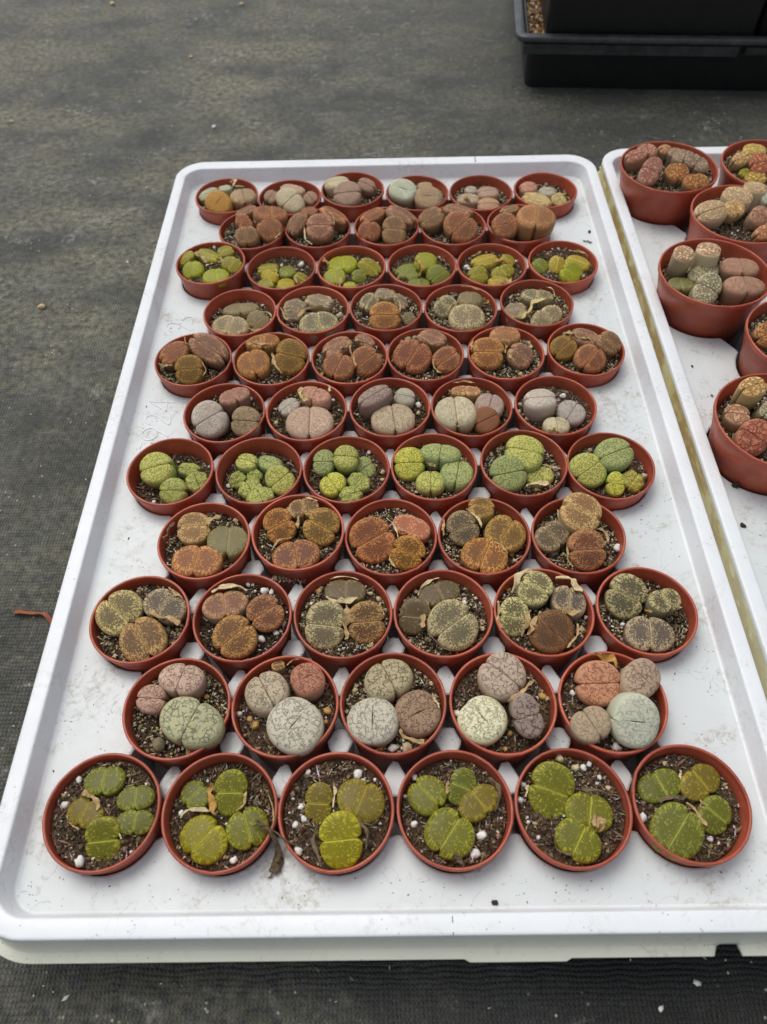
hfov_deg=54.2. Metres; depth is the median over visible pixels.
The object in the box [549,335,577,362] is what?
stone plant
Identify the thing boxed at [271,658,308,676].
stone plant
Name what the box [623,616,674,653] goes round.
stone plant
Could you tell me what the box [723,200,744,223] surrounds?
stone plant
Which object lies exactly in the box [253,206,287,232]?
stone plant
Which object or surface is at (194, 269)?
stone plant
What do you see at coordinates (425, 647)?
plant pot
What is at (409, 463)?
stone plant
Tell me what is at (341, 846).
stone plant
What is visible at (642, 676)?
stone plant
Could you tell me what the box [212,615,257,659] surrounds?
stone plant
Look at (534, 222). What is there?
stone plant
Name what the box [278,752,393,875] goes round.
plant pot
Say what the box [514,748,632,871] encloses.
plant pot
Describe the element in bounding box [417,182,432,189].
stone plant
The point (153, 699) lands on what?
stone plant
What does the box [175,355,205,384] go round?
stone plant
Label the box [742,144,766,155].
stone plant
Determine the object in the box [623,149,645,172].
stone plant
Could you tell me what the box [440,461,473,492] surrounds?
stone plant
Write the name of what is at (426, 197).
stone plant
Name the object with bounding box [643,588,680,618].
stone plant
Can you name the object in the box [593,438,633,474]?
stone plant
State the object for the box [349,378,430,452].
plant pot
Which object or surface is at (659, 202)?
plant pot
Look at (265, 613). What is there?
stone plant
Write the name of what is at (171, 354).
stone plant
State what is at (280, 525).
stone plant
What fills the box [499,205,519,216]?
stone plant
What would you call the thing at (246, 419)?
stone plant
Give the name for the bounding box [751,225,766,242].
stone plant
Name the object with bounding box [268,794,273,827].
plant fibre
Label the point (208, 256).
stone plant
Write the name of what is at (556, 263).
stone plant
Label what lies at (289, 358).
stone plant
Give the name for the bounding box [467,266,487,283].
stone plant
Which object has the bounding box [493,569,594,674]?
plant pot
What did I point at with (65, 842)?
plant pot
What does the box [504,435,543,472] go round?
stone plant
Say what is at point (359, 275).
stone plant
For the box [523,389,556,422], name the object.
stone plant
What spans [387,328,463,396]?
plant pot
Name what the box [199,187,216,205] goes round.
stone plant
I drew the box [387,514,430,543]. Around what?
stone plant
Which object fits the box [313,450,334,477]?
stone plant
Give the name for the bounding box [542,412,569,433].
stone plant
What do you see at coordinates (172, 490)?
stone plant
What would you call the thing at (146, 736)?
plant pot
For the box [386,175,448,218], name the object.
plant pot
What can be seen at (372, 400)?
stone plant
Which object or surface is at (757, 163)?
stone plant
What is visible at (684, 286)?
stone plant
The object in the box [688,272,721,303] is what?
stone plant
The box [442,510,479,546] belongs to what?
stone plant
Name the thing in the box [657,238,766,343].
plant pot
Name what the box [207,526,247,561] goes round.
stone plant
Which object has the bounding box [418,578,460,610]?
stone plant
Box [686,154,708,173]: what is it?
stone plant
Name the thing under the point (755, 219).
stone plant
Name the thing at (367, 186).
stone plant
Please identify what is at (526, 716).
stone plant
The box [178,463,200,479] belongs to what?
stone plant
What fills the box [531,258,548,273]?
stone plant
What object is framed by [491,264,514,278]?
stone plant
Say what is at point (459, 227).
stone plant
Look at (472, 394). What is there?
stone plant
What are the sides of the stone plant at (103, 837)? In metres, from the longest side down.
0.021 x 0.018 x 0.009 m
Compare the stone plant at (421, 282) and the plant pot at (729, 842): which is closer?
the plant pot at (729, 842)
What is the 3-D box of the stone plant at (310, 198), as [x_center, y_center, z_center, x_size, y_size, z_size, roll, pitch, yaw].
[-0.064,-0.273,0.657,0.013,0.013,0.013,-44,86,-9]
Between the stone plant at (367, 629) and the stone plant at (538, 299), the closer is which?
the stone plant at (367, 629)
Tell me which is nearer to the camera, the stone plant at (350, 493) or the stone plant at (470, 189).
the stone plant at (350, 493)
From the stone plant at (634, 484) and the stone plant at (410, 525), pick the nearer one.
the stone plant at (410, 525)
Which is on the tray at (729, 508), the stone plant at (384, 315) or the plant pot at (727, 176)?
the plant pot at (727, 176)
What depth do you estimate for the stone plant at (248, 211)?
0.63 m
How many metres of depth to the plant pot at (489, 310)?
0.57 m
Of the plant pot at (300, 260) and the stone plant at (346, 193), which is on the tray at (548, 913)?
the plant pot at (300, 260)
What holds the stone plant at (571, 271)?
in the plant pot at (547, 251)
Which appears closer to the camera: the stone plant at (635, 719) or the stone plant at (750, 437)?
the stone plant at (635, 719)
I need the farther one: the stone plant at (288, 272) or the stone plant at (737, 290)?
the stone plant at (288, 272)
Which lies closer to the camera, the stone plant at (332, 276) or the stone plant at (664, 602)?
the stone plant at (664, 602)
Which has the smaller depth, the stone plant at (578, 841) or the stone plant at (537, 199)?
the stone plant at (578, 841)
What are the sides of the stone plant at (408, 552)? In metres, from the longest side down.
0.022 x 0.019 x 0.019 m
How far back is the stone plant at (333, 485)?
0.47 m
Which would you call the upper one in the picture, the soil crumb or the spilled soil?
the soil crumb
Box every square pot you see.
[540,0,765,35]
[754,0,766,35]
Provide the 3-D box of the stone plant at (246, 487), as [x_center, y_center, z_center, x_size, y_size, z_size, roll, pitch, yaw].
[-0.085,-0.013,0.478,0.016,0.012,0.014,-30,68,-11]
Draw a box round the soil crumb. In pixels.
[732,482,739,487]
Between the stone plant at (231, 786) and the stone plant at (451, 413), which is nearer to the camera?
the stone plant at (231, 786)
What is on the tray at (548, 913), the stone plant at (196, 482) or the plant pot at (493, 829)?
the plant pot at (493, 829)
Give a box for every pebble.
[37,304,45,308]
[658,1005,663,1012]
[693,979,700,986]
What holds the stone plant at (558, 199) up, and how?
in the plant pot at (566, 187)
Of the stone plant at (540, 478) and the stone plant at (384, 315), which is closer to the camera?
the stone plant at (540, 478)
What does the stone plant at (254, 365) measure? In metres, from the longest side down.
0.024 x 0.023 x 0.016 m
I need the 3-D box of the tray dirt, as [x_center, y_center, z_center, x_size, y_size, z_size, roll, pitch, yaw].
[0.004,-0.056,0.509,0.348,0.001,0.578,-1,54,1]
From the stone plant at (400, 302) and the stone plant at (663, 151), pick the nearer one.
the stone plant at (400, 302)
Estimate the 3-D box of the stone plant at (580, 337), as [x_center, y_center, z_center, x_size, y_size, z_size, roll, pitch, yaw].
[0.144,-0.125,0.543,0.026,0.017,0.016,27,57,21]
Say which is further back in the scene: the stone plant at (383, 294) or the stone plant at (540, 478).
the stone plant at (383, 294)
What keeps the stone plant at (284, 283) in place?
in the plant pot at (300, 260)
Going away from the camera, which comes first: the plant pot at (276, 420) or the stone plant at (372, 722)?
the stone plant at (372, 722)
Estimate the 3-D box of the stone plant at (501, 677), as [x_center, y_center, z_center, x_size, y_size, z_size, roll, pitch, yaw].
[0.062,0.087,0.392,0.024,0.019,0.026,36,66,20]
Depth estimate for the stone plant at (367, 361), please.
0.53 m
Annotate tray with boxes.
[0,155,766,963]
[513,0,766,90]
[598,147,766,699]
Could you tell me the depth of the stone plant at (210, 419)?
0.49 m
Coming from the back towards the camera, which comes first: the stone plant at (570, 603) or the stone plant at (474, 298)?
the stone plant at (474, 298)
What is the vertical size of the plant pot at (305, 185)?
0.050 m
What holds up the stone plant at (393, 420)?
in the plant pot at (420, 410)
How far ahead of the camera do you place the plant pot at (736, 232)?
0.59 m
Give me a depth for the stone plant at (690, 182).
0.61 m
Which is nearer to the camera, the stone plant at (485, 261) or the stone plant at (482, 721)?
the stone plant at (482, 721)
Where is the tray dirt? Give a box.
[28,239,766,904]
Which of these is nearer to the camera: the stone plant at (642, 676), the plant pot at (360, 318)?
the stone plant at (642, 676)
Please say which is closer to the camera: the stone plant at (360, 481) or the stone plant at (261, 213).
the stone plant at (360, 481)
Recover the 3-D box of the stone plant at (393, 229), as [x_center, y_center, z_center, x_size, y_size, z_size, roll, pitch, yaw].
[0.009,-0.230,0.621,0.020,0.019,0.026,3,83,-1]
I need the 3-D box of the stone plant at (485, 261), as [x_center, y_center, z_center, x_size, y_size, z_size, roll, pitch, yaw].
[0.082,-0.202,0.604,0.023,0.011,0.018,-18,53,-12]
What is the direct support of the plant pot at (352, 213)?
on the tray at (548, 913)
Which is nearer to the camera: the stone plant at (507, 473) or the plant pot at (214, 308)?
the stone plant at (507, 473)
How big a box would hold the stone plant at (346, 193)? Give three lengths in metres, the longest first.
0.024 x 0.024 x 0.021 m
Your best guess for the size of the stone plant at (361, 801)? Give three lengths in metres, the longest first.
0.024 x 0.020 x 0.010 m
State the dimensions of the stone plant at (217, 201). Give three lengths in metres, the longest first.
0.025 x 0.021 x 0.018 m
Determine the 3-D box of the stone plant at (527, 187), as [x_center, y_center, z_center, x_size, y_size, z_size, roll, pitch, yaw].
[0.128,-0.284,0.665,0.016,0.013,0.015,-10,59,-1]
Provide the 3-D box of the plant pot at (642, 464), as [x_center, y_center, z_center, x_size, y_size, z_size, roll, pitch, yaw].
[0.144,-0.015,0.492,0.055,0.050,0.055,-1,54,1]
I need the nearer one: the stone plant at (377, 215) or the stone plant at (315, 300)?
the stone plant at (315, 300)
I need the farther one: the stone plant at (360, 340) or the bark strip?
the stone plant at (360, 340)
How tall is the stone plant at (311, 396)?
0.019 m
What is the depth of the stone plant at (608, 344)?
0.53 m
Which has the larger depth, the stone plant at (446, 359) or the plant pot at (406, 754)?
the stone plant at (446, 359)
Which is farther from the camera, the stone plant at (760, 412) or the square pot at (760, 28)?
the square pot at (760, 28)
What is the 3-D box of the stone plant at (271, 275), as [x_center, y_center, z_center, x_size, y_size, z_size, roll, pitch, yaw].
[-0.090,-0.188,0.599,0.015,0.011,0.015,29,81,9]
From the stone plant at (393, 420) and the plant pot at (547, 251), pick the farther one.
the plant pot at (547, 251)
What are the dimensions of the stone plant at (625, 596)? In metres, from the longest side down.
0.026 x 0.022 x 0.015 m
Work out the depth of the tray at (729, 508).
0.52 m
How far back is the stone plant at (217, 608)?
0.42 m
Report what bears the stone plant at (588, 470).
in the plant pot at (642, 464)
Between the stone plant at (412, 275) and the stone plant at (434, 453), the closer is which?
the stone plant at (434, 453)
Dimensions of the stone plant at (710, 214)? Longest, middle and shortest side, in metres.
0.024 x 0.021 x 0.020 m
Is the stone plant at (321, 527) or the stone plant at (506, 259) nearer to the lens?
the stone plant at (321, 527)
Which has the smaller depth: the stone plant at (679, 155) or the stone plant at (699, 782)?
the stone plant at (699, 782)
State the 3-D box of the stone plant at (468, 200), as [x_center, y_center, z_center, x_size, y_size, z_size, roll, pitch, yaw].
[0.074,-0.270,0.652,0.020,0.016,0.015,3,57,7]
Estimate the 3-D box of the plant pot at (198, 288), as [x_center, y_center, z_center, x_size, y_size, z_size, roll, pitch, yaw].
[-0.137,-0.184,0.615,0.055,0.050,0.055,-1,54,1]
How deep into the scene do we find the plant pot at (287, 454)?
0.49 m
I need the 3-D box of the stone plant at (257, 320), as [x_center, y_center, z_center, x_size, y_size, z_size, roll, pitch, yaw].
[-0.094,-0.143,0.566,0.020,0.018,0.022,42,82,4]
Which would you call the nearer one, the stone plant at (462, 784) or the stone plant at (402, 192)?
the stone plant at (462, 784)
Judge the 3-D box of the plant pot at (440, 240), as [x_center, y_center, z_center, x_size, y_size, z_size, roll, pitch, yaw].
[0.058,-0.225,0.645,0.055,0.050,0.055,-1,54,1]
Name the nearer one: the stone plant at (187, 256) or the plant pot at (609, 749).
the plant pot at (609, 749)
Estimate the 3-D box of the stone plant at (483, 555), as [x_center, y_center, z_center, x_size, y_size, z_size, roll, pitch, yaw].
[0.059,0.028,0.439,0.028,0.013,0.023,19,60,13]
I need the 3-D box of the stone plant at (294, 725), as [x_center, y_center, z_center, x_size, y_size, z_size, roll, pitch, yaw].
[-0.044,0.110,0.380,0.030,0.017,0.028,33,63,19]
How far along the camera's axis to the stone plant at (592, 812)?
0.35 m
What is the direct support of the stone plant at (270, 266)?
in the plant pot at (300, 260)
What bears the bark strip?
on the ground
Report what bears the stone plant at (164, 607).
in the plant pot at (180, 636)
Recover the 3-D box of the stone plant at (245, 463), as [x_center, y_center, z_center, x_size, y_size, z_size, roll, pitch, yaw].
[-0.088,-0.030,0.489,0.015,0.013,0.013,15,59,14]
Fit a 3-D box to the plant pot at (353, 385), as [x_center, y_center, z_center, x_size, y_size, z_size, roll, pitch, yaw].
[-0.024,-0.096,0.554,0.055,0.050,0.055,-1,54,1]
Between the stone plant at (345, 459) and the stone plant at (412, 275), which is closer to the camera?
the stone plant at (345, 459)
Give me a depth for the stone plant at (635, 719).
0.37 m
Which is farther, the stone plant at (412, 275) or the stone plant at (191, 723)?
the stone plant at (412, 275)
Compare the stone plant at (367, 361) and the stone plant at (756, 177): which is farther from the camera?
the stone plant at (756, 177)
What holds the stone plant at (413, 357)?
in the plant pot at (431, 380)
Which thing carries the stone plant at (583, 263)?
in the plant pot at (547, 251)
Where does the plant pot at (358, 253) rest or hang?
on the tray at (548, 913)
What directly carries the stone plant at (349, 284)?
in the plant pot at (358, 253)
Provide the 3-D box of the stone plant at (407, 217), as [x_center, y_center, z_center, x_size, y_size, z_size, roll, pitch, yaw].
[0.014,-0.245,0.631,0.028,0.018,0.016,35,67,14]
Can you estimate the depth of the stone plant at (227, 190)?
0.66 m
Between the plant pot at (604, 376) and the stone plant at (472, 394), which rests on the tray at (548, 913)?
the plant pot at (604, 376)
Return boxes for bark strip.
[13,610,51,625]
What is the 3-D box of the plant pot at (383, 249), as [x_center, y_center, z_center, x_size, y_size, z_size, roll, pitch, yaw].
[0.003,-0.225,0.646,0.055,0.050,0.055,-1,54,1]
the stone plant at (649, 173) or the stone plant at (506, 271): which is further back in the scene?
the stone plant at (649, 173)
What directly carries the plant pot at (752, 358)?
on the tray at (729, 508)
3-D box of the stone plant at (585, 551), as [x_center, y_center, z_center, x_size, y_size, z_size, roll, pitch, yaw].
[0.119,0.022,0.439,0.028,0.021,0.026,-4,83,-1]
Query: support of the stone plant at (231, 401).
in the plant pot at (222, 444)
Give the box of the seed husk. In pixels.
[491,900,497,904]
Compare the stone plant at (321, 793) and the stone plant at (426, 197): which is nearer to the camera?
the stone plant at (321, 793)
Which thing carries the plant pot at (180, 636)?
on the tray at (548, 913)
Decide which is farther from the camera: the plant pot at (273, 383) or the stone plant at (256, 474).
the plant pot at (273, 383)
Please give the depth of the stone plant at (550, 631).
0.41 m
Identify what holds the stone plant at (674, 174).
in the plant pot at (659, 202)
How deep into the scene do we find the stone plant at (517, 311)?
0.56 m
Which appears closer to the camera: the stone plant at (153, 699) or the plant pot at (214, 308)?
the stone plant at (153, 699)
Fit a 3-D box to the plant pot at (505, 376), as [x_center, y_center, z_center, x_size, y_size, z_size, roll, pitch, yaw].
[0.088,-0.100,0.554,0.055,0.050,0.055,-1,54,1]
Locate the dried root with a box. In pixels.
[253,819,301,877]
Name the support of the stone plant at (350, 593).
in the plant pot at (350, 654)
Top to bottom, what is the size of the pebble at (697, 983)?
0.002 m
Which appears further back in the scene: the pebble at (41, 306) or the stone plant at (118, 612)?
the pebble at (41, 306)
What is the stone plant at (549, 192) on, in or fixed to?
in the plant pot at (566, 187)
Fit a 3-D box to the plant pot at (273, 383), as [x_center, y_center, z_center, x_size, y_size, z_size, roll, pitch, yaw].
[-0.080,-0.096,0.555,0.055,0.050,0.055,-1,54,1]
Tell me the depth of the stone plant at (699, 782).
0.36 m
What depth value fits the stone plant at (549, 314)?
0.56 m
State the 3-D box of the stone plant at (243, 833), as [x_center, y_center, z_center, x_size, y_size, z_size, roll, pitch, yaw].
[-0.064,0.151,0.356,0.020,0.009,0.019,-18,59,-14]
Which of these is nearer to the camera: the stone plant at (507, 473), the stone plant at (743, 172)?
the stone plant at (507, 473)
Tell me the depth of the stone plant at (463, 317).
0.55 m
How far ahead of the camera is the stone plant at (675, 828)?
0.35 m
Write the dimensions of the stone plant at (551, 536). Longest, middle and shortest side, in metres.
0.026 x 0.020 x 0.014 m
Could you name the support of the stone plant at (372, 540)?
in the plant pot at (386, 574)
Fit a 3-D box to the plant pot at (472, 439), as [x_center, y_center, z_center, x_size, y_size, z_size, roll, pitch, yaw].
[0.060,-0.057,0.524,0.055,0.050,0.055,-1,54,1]
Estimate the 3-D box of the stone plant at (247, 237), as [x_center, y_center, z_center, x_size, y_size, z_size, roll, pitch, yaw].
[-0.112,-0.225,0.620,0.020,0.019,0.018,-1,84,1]
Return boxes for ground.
[0,0,766,1023]
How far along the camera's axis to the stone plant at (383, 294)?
0.57 m
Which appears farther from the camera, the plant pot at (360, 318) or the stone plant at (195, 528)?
the plant pot at (360, 318)
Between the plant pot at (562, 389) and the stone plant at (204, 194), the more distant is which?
the stone plant at (204, 194)
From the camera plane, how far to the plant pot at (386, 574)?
0.45 m
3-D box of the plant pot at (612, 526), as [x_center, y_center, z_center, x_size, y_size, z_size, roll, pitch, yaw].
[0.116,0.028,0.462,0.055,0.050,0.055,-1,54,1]
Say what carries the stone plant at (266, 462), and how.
in the plant pot at (287, 454)
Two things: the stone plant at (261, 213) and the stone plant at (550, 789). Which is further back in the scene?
the stone plant at (261, 213)
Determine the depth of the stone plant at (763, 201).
0.60 m
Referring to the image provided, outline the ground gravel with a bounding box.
[0,18,726,1021]
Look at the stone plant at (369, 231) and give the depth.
0.61 m
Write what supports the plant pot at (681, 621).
on the tray at (548, 913)
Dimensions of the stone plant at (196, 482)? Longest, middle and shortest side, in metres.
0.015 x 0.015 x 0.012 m
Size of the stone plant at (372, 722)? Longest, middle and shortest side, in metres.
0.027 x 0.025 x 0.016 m
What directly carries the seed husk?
on the tray at (548, 913)
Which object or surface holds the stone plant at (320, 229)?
in the plant pot at (316, 253)
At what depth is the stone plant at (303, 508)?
0.45 m
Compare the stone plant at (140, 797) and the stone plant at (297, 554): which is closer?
the stone plant at (140, 797)
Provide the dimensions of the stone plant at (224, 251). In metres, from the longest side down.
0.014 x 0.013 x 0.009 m
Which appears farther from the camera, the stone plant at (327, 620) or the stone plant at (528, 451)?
the stone plant at (528, 451)
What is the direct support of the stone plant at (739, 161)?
in the plant pot at (727, 176)
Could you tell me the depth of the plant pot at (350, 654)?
0.42 m
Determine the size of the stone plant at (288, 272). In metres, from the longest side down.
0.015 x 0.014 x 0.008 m
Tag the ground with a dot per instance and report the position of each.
(256, 80)
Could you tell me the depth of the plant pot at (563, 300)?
0.57 m
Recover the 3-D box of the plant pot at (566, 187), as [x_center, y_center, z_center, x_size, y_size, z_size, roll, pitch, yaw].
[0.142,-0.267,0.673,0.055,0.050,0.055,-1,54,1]
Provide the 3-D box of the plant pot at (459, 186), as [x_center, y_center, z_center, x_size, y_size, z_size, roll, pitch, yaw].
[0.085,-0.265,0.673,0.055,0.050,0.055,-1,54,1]
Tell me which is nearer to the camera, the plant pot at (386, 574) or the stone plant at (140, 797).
the stone plant at (140, 797)
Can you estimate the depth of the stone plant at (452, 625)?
0.41 m
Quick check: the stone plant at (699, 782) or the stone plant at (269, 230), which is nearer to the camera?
the stone plant at (699, 782)
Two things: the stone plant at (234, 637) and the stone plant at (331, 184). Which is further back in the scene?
the stone plant at (331, 184)
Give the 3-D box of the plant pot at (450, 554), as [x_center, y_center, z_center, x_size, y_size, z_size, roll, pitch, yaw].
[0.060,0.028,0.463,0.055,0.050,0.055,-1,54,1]
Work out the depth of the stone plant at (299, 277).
0.59 m
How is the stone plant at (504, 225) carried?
in the plant pot at (525, 249)
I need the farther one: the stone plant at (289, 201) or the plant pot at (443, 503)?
the stone plant at (289, 201)
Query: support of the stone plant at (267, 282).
in the plant pot at (300, 260)
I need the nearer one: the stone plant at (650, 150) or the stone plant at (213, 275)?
the stone plant at (213, 275)
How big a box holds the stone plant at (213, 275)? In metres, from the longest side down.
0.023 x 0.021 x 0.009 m
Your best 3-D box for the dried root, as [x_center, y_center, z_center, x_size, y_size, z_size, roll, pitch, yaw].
[-0.053,0.158,0.347,0.026,0.016,0.018,24,58,17]
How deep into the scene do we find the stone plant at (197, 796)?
0.36 m
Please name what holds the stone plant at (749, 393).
in the plant pot at (745, 470)
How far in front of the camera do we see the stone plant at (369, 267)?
0.60 m
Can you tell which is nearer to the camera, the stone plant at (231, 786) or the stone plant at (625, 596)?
the stone plant at (231, 786)
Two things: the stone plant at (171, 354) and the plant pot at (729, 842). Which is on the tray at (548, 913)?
the plant pot at (729, 842)
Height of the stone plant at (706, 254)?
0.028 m
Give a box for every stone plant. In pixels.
[67,789,104,829]
[84,766,125,796]
[85,816,121,860]
[95,590,144,636]
[117,785,155,810]
[117,810,154,835]
[119,617,168,661]
[136,684,170,714]
[139,452,177,488]
[143,587,186,625]
[158,337,191,371]
[158,663,206,699]
[159,478,188,503]
[159,696,224,750]
[162,512,220,546]
[171,545,223,577]
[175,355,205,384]
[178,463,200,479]
[180,251,196,265]
[180,780,216,817]
[180,815,228,865]
[183,261,204,278]
[185,471,207,493]
[189,332,229,368]
[191,400,229,439]
[194,249,220,265]
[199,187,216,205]
[202,583,248,624]
[203,263,229,287]
[205,190,233,212]
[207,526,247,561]
[212,315,249,334]
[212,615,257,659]
[214,769,247,816]
[217,246,234,258]
[218,177,236,196]
[219,256,242,273]
[219,387,250,416]
[223,303,259,319]
[226,807,268,850]
[228,471,246,489]
[230,185,256,209]
[231,406,260,436]
[235,205,256,224]
[235,214,255,228]
[235,226,260,247]
[235,453,258,475]
[237,349,270,381]
[238,479,262,500]
[245,334,279,358]
[245,671,290,718]
[246,487,274,502]
[246,594,284,632]
[247,310,271,331]
[247,469,262,482]
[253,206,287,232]
[256,218,283,243]
[257,278,274,287]
[258,263,278,275]
[258,455,282,472]
[261,269,278,283]
[263,508,299,549]
[264,190,276,205]
[265,465,295,496]
[266,697,323,756]
[271,338,306,376]
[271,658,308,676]
[272,540,320,574]
[276,188,304,213]
[277,278,295,287]
[278,398,300,418]
[279,266,295,278]
[280,184,305,197]
[280,299,322,322]
[286,406,333,439]
[286,497,318,524]
[287,212,311,243]
[290,663,325,701]
[293,272,307,283]
[297,385,330,409]
[299,311,338,339]
[301,207,317,218]
[303,191,317,206]
[303,508,339,546]
[305,294,333,312]
[305,600,350,649]
[305,782,337,824]
[306,213,333,246]
[311,810,368,869]
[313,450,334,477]
[319,206,347,233]
[320,472,346,498]
[322,257,345,285]
[322,336,352,358]
[323,353,354,381]
[324,176,348,197]
[325,576,365,606]
[327,256,357,274]
[333,181,360,205]
[333,445,358,474]
[337,779,384,825]
[338,278,356,286]
[339,486,362,501]
[347,473,370,493]
[347,697,398,747]
[348,601,384,643]
[349,346,381,377]
[349,517,395,563]
[351,261,366,283]
[354,334,374,348]
[356,456,375,477]
[357,178,375,197]
[358,221,381,242]
[358,258,381,276]
[358,385,391,418]
[359,293,379,313]
[360,207,385,227]
[364,659,412,703]
[369,301,400,329]
[371,404,414,435]
[374,288,394,302]
[382,216,405,244]
[386,205,415,233]
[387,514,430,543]
[388,179,416,206]
[389,535,425,570]
[393,293,407,310]
[393,339,431,375]
[393,388,414,408]
[394,447,424,481]
[395,264,416,279]
[395,690,440,743]
[399,598,429,634]
[402,312,415,325]
[406,271,419,280]
[407,775,446,816]
[408,279,429,285]
[414,186,442,209]
[414,252,436,275]
[415,462,444,496]
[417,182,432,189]
[417,330,446,354]
[418,207,444,234]
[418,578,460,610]
[421,443,460,470]
[424,807,474,864]
[426,265,449,284]
[427,599,478,651]
[431,346,460,373]
[433,295,457,318]
[435,396,475,433]
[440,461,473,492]
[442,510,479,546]
[443,204,472,217]
[443,211,477,243]
[445,767,476,805]
[448,304,484,330]
[451,380,480,404]
[456,193,478,208]
[457,286,488,308]
[457,406,499,434]
[457,696,507,746]
[459,776,500,822]
[460,538,507,576]
[464,186,476,194]
[466,497,493,529]
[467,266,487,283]
[470,337,503,370]
[471,251,498,269]
[475,393,503,417]
[476,187,498,200]
[477,198,499,208]
[477,652,525,703]
[484,515,525,554]
[488,276,511,284]
[489,327,519,353]
[489,455,526,492]
[491,213,517,239]
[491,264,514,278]
[493,254,514,266]
[496,597,530,636]
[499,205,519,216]
[504,297,527,321]
[504,343,533,369]
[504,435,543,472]
[507,679,543,738]
[511,568,552,610]
[516,205,555,241]
[519,182,536,196]
[520,287,554,313]
[521,192,551,206]
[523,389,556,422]
[525,761,574,818]
[526,464,557,489]
[527,609,578,654]
[530,305,562,324]
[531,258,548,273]
[534,510,569,553]
[538,187,555,199]
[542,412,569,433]
[548,256,564,274]
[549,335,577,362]
[549,575,585,621]
[550,193,565,206]
[554,818,601,863]
[555,400,585,427]
[557,492,601,535]
[559,262,582,282]
[563,328,597,348]
[564,787,612,832]
[565,250,589,272]
[566,528,609,571]
[569,453,606,488]
[570,706,611,744]
[572,344,605,373]
[574,652,621,706]
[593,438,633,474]
[595,331,621,357]
[604,471,624,497]
[604,573,647,619]
[606,692,659,748]
[618,658,660,697]
[622,469,643,493]
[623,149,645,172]
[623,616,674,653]
[636,157,662,187]
[637,144,657,161]
[637,768,686,803]
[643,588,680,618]
[649,802,704,860]
[656,144,670,161]
[662,163,688,186]
[665,147,679,165]
[666,245,693,278]
[667,277,693,295]
[670,149,694,164]
[680,173,708,191]
[680,764,719,801]
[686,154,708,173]
[686,795,731,834]
[687,266,718,283]
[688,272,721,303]
[690,242,720,270]
[693,200,727,229]
[718,258,758,283]
[718,276,764,305]
[719,186,752,217]
[721,404,749,432]
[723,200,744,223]
[728,151,751,171]
[729,376,766,409]
[731,419,766,456]
[738,168,749,178]
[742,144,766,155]
[743,181,766,211]
[743,206,766,230]
[744,172,766,183]
[745,152,766,175]
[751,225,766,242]
[751,322,766,349]
[751,402,766,420]
[758,193,766,207]
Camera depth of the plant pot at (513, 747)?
0.39 m
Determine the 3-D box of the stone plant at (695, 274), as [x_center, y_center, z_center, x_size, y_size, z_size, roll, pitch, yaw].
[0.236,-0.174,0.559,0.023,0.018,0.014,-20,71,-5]
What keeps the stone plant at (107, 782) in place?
in the plant pot at (65, 842)
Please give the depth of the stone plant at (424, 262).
0.59 m
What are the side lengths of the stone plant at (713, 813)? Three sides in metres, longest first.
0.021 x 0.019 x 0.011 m
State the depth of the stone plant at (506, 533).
0.44 m
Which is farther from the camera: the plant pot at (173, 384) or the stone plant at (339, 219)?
the stone plant at (339, 219)
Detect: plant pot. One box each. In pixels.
[42,753,163,875]
[89,576,196,673]
[122,658,235,771]
[126,438,216,516]
[154,333,232,397]
[157,502,251,599]
[161,753,278,876]
[176,242,245,299]
[183,383,265,475]
[192,574,291,680]
[195,178,257,225]
[203,289,276,376]
[215,437,302,524]
[219,215,284,286]
[231,655,338,773]
[233,332,309,401]
[247,247,315,304]
[251,494,344,594]
[258,180,321,222]
[266,381,346,456]
[276,286,348,348]
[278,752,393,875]
[285,209,350,261]
[293,571,392,678]
[303,436,389,517]
[311,331,387,397]
[317,246,385,301]
[321,172,383,222]
[340,652,446,772]
[345,499,436,590]
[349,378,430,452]
[350,284,422,344]
[354,207,418,258]
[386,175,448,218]
[387,244,456,300]
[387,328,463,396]
[391,433,476,517]
[393,569,492,676]
[396,750,513,873]
[420,207,485,259]
[424,284,497,345]
[431,377,512,451]
[438,498,530,592]
[449,175,512,222]
[449,653,556,770]
[457,243,526,325]
[467,327,544,395]
[480,430,567,517]
[487,204,548,258]
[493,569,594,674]
[500,280,573,365]
[513,172,576,218]
[514,376,596,453]
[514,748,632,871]
[528,241,597,294]
[531,498,625,593]
[546,323,624,387]
[554,651,667,765]
[565,432,654,510]
[590,567,697,662]
[619,141,718,232]
[628,744,751,867]
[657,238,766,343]
[687,185,766,263]
[708,373,766,495]
[717,139,766,185]
[737,301,766,376]
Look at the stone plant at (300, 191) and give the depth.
0.66 m
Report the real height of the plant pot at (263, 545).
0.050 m
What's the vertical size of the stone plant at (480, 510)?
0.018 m
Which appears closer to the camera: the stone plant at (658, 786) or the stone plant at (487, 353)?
the stone plant at (658, 786)
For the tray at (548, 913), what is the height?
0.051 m
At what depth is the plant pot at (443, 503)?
0.47 m
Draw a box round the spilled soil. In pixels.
[272,575,305,584]
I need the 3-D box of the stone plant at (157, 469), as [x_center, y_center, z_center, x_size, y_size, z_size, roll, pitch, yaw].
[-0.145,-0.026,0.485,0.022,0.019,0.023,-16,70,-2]
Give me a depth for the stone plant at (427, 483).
0.47 m
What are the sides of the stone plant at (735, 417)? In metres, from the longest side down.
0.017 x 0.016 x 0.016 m
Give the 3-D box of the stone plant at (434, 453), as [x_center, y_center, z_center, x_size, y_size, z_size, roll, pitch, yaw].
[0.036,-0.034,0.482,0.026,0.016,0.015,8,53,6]
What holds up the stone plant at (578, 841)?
in the plant pot at (534, 831)
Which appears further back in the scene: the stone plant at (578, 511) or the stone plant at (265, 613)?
the stone plant at (578, 511)
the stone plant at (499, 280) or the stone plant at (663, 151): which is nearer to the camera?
the stone plant at (499, 280)
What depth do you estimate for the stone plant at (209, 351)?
0.53 m
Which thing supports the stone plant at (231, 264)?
in the plant pot at (198, 288)

